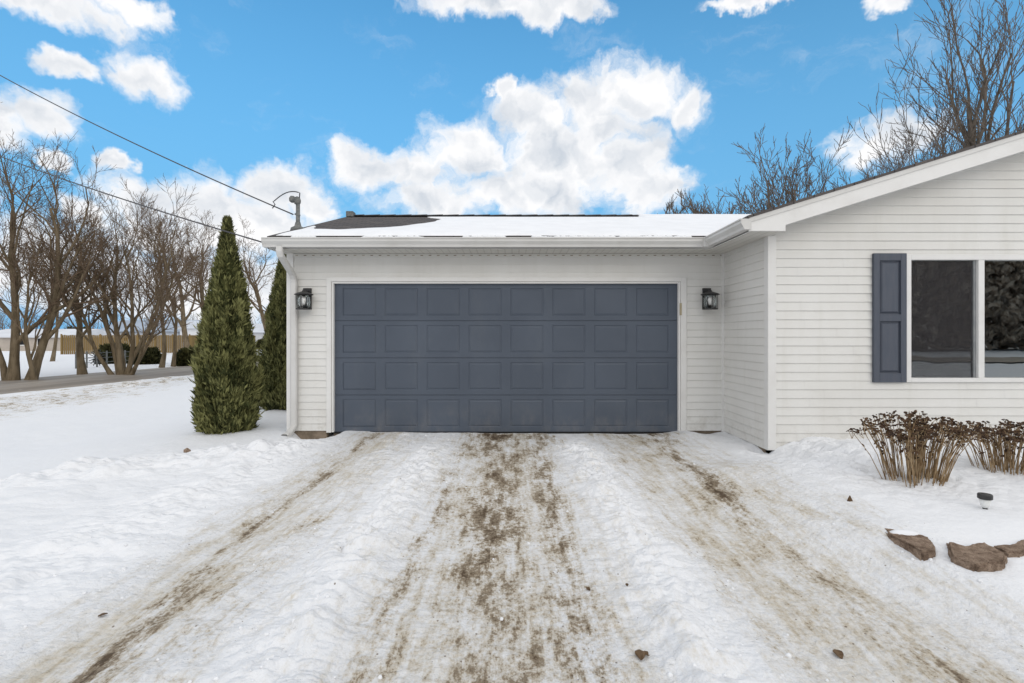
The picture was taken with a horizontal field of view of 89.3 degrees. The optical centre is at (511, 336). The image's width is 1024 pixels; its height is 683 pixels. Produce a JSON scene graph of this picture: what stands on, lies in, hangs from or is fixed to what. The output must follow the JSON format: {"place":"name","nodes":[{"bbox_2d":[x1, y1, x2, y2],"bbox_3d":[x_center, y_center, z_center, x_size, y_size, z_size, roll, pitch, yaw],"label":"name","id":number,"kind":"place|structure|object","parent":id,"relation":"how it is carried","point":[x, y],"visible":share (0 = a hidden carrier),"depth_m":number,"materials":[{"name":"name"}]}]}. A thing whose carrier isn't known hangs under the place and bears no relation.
{"place":"outdoors","nodes":[
{"label":"outdoors","id":0,"kind":"place"},
{"bbox_2d":[0,362,257,393],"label":"road","id":1,"kind":"structure","parent":0,"point":[45,383],"depth_m":16.37,"materials":[{"name":"grey asphalt"}]},
{"bbox_2d":[0,431,1023,682],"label":"driveway","id":2,"kind":"structure","parent":0,"point":[426,589],"depth_m":2.80,"materials":[{"name":"white snow"}]},
{"bbox_2d":[4,430,1002,682],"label":"snow crumbs","id":3,"kind":"object","parent":2,"relation":"on","point":[670,674],"visible":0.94,"depth_m":2.64,"materials":[{"name":"white snow"}]},
{"bbox_2d":[635,649,644,659],"bbox_3d":[0.535,1.324,2.164,0.053,0.014,0.049,0,0,-44],"label":"dead leaf","id":4,"kind":"object","parent":2,"relation":"on","point":[639,653],"visible":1,"depth_m":2.16,"materials":[{"name":"brown plant"}]},
{"bbox_2d":[833,649,843,658],"bbox_3d":[1.415,1.372,2.248,0.050,0.014,0.045,0,0,-44],"label":"dead leaf","id":5,"kind":"object","parent":2,"relation":"on","point":[839,653],"visible":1,"depth_m":2.24,"materials":[{"name":"brown plant"}]},
{"bbox_2d":[0,350,1023,655],"bbox_3d":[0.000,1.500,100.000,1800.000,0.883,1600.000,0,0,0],"label":"snow ground","id":6,"kind":"structure","parent":0,"point":[112,464],"depth_m":4.50,"materials":[{"name":"white snow"}]},
{"bbox_2d":[0,329,113,350],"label":"beige house","id":7,"kind":"structure","parent":6,"relation":"on","point":[5,335],"depth_m":50.10,"materials":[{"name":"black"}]},
{"bbox_2d":[0,178,117,360],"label":"bare tree","id":8,"kind":"object","parent":6,"relation":"on","point":[53,356],"visible":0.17,"depth_m":28.98,"materials":[{"name":"brown plant"}]},
{"bbox_2d":[0,102,136,380],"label":"bare tree","id":9,"kind":"object","parent":6,"relation":"on","point":[12,372],"visible":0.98,"depth_m":16.80,"materials":[{"name":"brown plant"}]},
{"bbox_2d":[19,200,157,374],"bbox_3d":[-15.881,-1.830,19.907,5.158,6.821,3.802,0,0,0],"label":"bare tree","id":10,"kind":"object","parent":6,"relation":"on","point":[81,366],"visible":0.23,"depth_m":19.20,"materials":[{"name":"brown plant"}]},
{"bbox_2d":[75,350,129,368],"bbox_3d":[-18.680,1.004,24.366,0.762,0.901,4.271,0,0,0],"label":"field fence","id":11,"kind":"object","parent":6,"relation":"on","point":[97,359],"visible":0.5,"depth_m":23.30,"materials":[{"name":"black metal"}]},
{"bbox_2d":[92,343,129,363],"bbox_3d":[-20.710,0.939,26.975,1.960,1.470,1.898,0,0,0],"label":"shrub","id":12,"kind":"object","parent":6,"relation":"on","point":[107,347],"visible":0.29,"depth_m":26.43,"materials":[{"name":"green plant"}]},
{"bbox_2d":[19,173,214,374],"bbox_3d":[-14.081,-2.040,18.541,6.385,7.299,4.432,0,0,0],"label":"bare tree","id":13,"kind":"object","parent":6,"relation":"on","point":[121,368],"visible":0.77,"depth_m":18.33,"materials":[{"name":"brown plant"}]},
{"bbox_2d":[0,303,261,329],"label":"distant woods","id":14,"kind":"object","parent":6,"relation":"on","point":[4,327],"visible":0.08,"depth_m":120.59,"materials":[{"name":"plant"}]},
{"bbox_2d":[126,346,161,364],"bbox_3d":[-18.400,0.983,25.977,1.709,1.241,1.717,0,0,0],"label":"shrub","id":15,"kind":"object","parent":6,"relation":"on","point":[153,355],"visible":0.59,"depth_m":25.67,"materials":[{"name":"green plant"}]},
{"bbox_2d":[100,320,200,343],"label":"ranch house","id":16,"kind":"structure","parent":6,"relation":"on","point":[138,323],"depth_m":62.72,"materials":[{"name":"white"}]},
{"bbox_2d":[60,334,254,353],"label":"privacy fence","id":17,"kind":"object","parent":6,"relation":"on","point":[65,344],"visible":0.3,"depth_m":40.51,"materials":[{"name":"brown wood"}]},
{"bbox_2d":[109,208,208,366],"bbox_3d":[-16.071,-2.254,24.222,3.957,7.593,4.443,0,0,0],"label":"bare tree","id":18,"kind":"object","parent":6,"relation":"on","point":[173,362],"visible":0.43,"depth_m":24.11,"materials":[{"name":"brown plant"}]},
{"bbox_2d":[118,192,215,367],"bbox_3d":[-15.682,-2.328,23.279,3.892,7.792,4.875,0,0,0],"label":"bare tree","id":19,"kind":"object","parent":6,"relation":"on","point":[162,363],"visible":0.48,"depth_m":23.08,"materials":[{"name":"brown plant"}]},
{"bbox_2d":[126,211,211,347],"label":"bare tree","id":20,"kind":"object","parent":6,"relation":"on","point":[184,318],"visible":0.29,"depth_m":41.28,"materials":[{"name":"brown plant"}]},
{"bbox_2d":[152,202,218,310],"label":"bare tree","id":21,"kind":"object","parent":6,"relation":"on","point":[201,292],"visible":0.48,"depth_m":41.62,"materials":[{"name":"brown plant"}]},
{"bbox_2d":[176,345,197,365],"bbox_3d":[-15.516,1.040,24.993,1.495,1.310,1.627,0,0,0],"label":"shrub","id":22,"kind":"object","parent":6,"relation":"on","point":[183,354],"visible":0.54,"depth_m":24.54,"materials":[{"name":"green plant"}]},
{"bbox_2d":[177,320,198,334],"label":"white outbuilding","id":23,"kind":"structure","parent":6,"relation":"on","point":[192,329],"depth_m":57.87,"materials":[{"name":"white"}]},
{"bbox_2d":[187,215,267,434],"bbox_3d":[-4.116,-0.101,7.501,1.031,3.375,1.019,0,0,0],"label":"arborvitae","id":24,"kind":"object","parent":6,"relation":"on","point":[229,379],"visible":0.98,"depth_m":7.28,"materials":[{"name":"green plant"}]},
{"bbox_2d":[208,215,276,330],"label":"bare tree","id":25,"kind":"object","parent":6,"relation":"on","point":[254,285],"visible":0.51,"depth_m":46.44,"materials":[{"name":"brown plant"}]},
{"bbox_2d":[251,324,264,341],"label":"distant cottage","id":26,"kind":"structure","parent":6,"relation":"on","point":[258,331],"depth_m":75.08,"materials":[{"name":"white"}]},
{"bbox_2d":[256,339,263,349],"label":"shrub","id":27,"kind":"object","parent":6,"relation":"on","point":[258,343],"visible":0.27,"depth_m":53.41,"materials":[{"name":"green plant"}]},
{"bbox_2d":[256,254,286,410],"bbox_3d":[-4.353,-0.162,9.932,1.130,3.513,1.106,0,0,0],"label":"arborvitae","id":28,"kind":"object","parent":6,"relation":"on","point":[272,355],"visible":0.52,"depth_m":9.62,"materials":[{"name":"green plant"}]},
{"bbox_2d":[261,130,1023,453],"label":"white house","id":29,"kind":"structure","parent":6,"relation":"on","point":[839,312],"depth_m":7.09,"materials":[{"name":"plastic"}]},
{"bbox_2d":[272,191,302,229],"bbox_3d":[-3.348,-1.854,7.780,0.486,0.660,0.214,0,0,0],"label":"service mast","id":30,"kind":"object","parent":29,"relation":"attached to","point":[296,200],"visible":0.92,"depth_m":7.75,"materials":[{"name":"grey metal"}]},
{"bbox_2d":[294,288,312,309],"bbox_3d":[-2.875,-0.533,7.157,0.256,0.305,0.263,0,0,0],"label":"wall lantern","id":31,"kind":"object","parent":29,"relation":"attached to","point":[305,294],"depth_m":7.18,"materials":[{"name":"black metal"}]},
{"bbox_2d":[291,235,691,236],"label":"gutter snow","id":32,"kind":"structure","parent":29,"relation":"on","point":[531,236],"depth_m":6.75,"materials":[{"name":"white snow"}]},
{"bbox_2d":[326,277,685,433],"bbox_3d":[-0.079,0.263,7.335,5.062,2.207,0.130,0,0,0],"label":"garage door","id":33,"kind":"structure","parent":29,"relation":"in","point":[497,355],"depth_m":7.35,"materials":[{"name":"blue paint"}]},
{"bbox_2d":[276,214,750,235],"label":"roof snow","id":34,"kind":"structure","parent":29,"relation":"on","point":[674,224],"depth_m":7.56,"materials":[{"name":"white snow"}]},
{"bbox_2d":[701,288,719,309],"bbox_3d":[2.735,-0.533,7.157,0.256,0.305,0.263,0,0,0],"label":"wall lantern","id":35,"kind":"object","parent":29,"relation":"attached to","point":[707,294],"depth_m":7.18,"materials":[{"name":"black metal"}]},
{"bbox_2d":[907,254,1023,381],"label":"window","id":36,"kind":"structure","parent":29,"relation":"in","point":[965,312],"depth_m":6.06,"materials":[{"name":"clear glass"}]},
{"bbox_2d":[664,184,747,213],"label":"bare tree","id":37,"kind":"object","parent":6,"relation":"on","point":[694,210],"visible":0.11,"depth_m":44.02,"materials":[{"name":"grey plant"}]},
{"bbox_2d":[716,122,874,213],"bbox_3d":[16.700,-5.415,30.318,12.242,14.040,6.400,0,0,0],"label":"bare tree","id":38,"kind":"object","parent":6,"relation":"on","point":[777,201],"visible":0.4,"depth_m":29.98,"materials":[{"name":"grey plant"}]},
{"bbox_2d":[885,528,935,560],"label":"rock","id":39,"kind":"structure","parent":6,"relation":"on","point":[920,547],"depth_m":2.97,"materials":[{"name":"brown stone"}]},
{"bbox_2d":[889,529,919,535],"bbox_3d":[2.372,1.192,3.135,0.200,0.045,0.097,0,0,0],"label":"snow patch","id":40,"kind":"object","parent":39,"relation":"on","point":[904,532],"visible":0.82,"depth_m":3.12,"materials":[{"name":"white snow"}]},
{"bbox_2d":[862,130,959,175],"bbox_3d":[27.422,-5.899,33.472,7.727,14.839,8.130,0,0,-19],"label":"bare tree","id":41,"kind":"object","parent":6,"relation":"on","point":[909,155],"visible":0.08,"depth_m":33.55,"materials":[{"name":"brown plant"}]},
{"bbox_2d":[846,410,987,487],"bbox_3d":[3.164,0.877,4.073,0.945,0.603,0.623,0,0,0],"label":"dried perennial","id":42,"kind":"object","parent":6,"relation":"on","point":[922,433],"visible":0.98,"depth_m":4.00,"materials":[{"name":"brown plant"}]},
{"bbox_2d":[823,0,1023,188],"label":"bare tree","id":43,"kind":"object","parent":6,"relation":"on","point":[942,143],"visible":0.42,"depth_m":25.38,"materials":[{"name":"grey plant"}]},
{"bbox_2d":[886,0,1023,158],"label":"bare tree","id":44,"kind":"object","parent":6,"relation":"on","point":[983,93],"visible":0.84,"depth_m":23.84,"materials":[{"name":"grey plant"}]},
{"bbox_2d":[946,542,1007,571],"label":"rock","id":45,"kind":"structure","parent":6,"relation":"on","point":[980,557],"depth_m":2.81,"materials":[{"name":"brown stone"}]},
{"bbox_2d":[940,419,1023,474],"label":"dried perennial","id":46,"kind":"object","parent":6,"relation":"on","point":[1008,451],"visible":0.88,"depth_m":4.37,"materials":[{"name":"brown plant"}]},
{"bbox_2d":[977,492,992,508],"bbox_3d":[3.174,1.168,3.475,0.082,0.234,0.081,0,0,0],"label":"path light","id":47,"kind":"object","parent":6,"relation":"on","point":[985,499],"visible":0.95,"depth_m":3.46,"materials":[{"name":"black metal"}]},
{"bbox_2d":[994,540,1023,557],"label":"rock","id":48,"kind":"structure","parent":6,"relation":"on","point":[1014,550],"depth_m":2.92,"materials":[{"name":"brown stone"}]},
{"bbox_3d":[-19.200,-4.646,15.000,1.800,12.600,0.340,0,0,0],"label":"utility pole","id":49,"kind":"object","parent":6,"relation":"on","visible":0},
{"bbox_2d":[0,156,261,242],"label":"power line","id":50,"kind":"object","parent":49,"relation":"attached to","point":[137,203],"visible":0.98,"depth_m":8.19,"materials":[{"name":"grey"}]},
{"bbox_2d":[0,75,293,214],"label":"power line","id":51,"kind":"object","parent":49,"relation":"attached to","point":[154,152],"visible":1,"depth_m":9.05,"materials":[{"name":"grey"}]},
{"bbox_2d":[0,0,1023,328],"label":"sky","id":52,"kind":"structure","parent":0,"point":[366,107],"materials":[{"name":"blue"}]}
]}

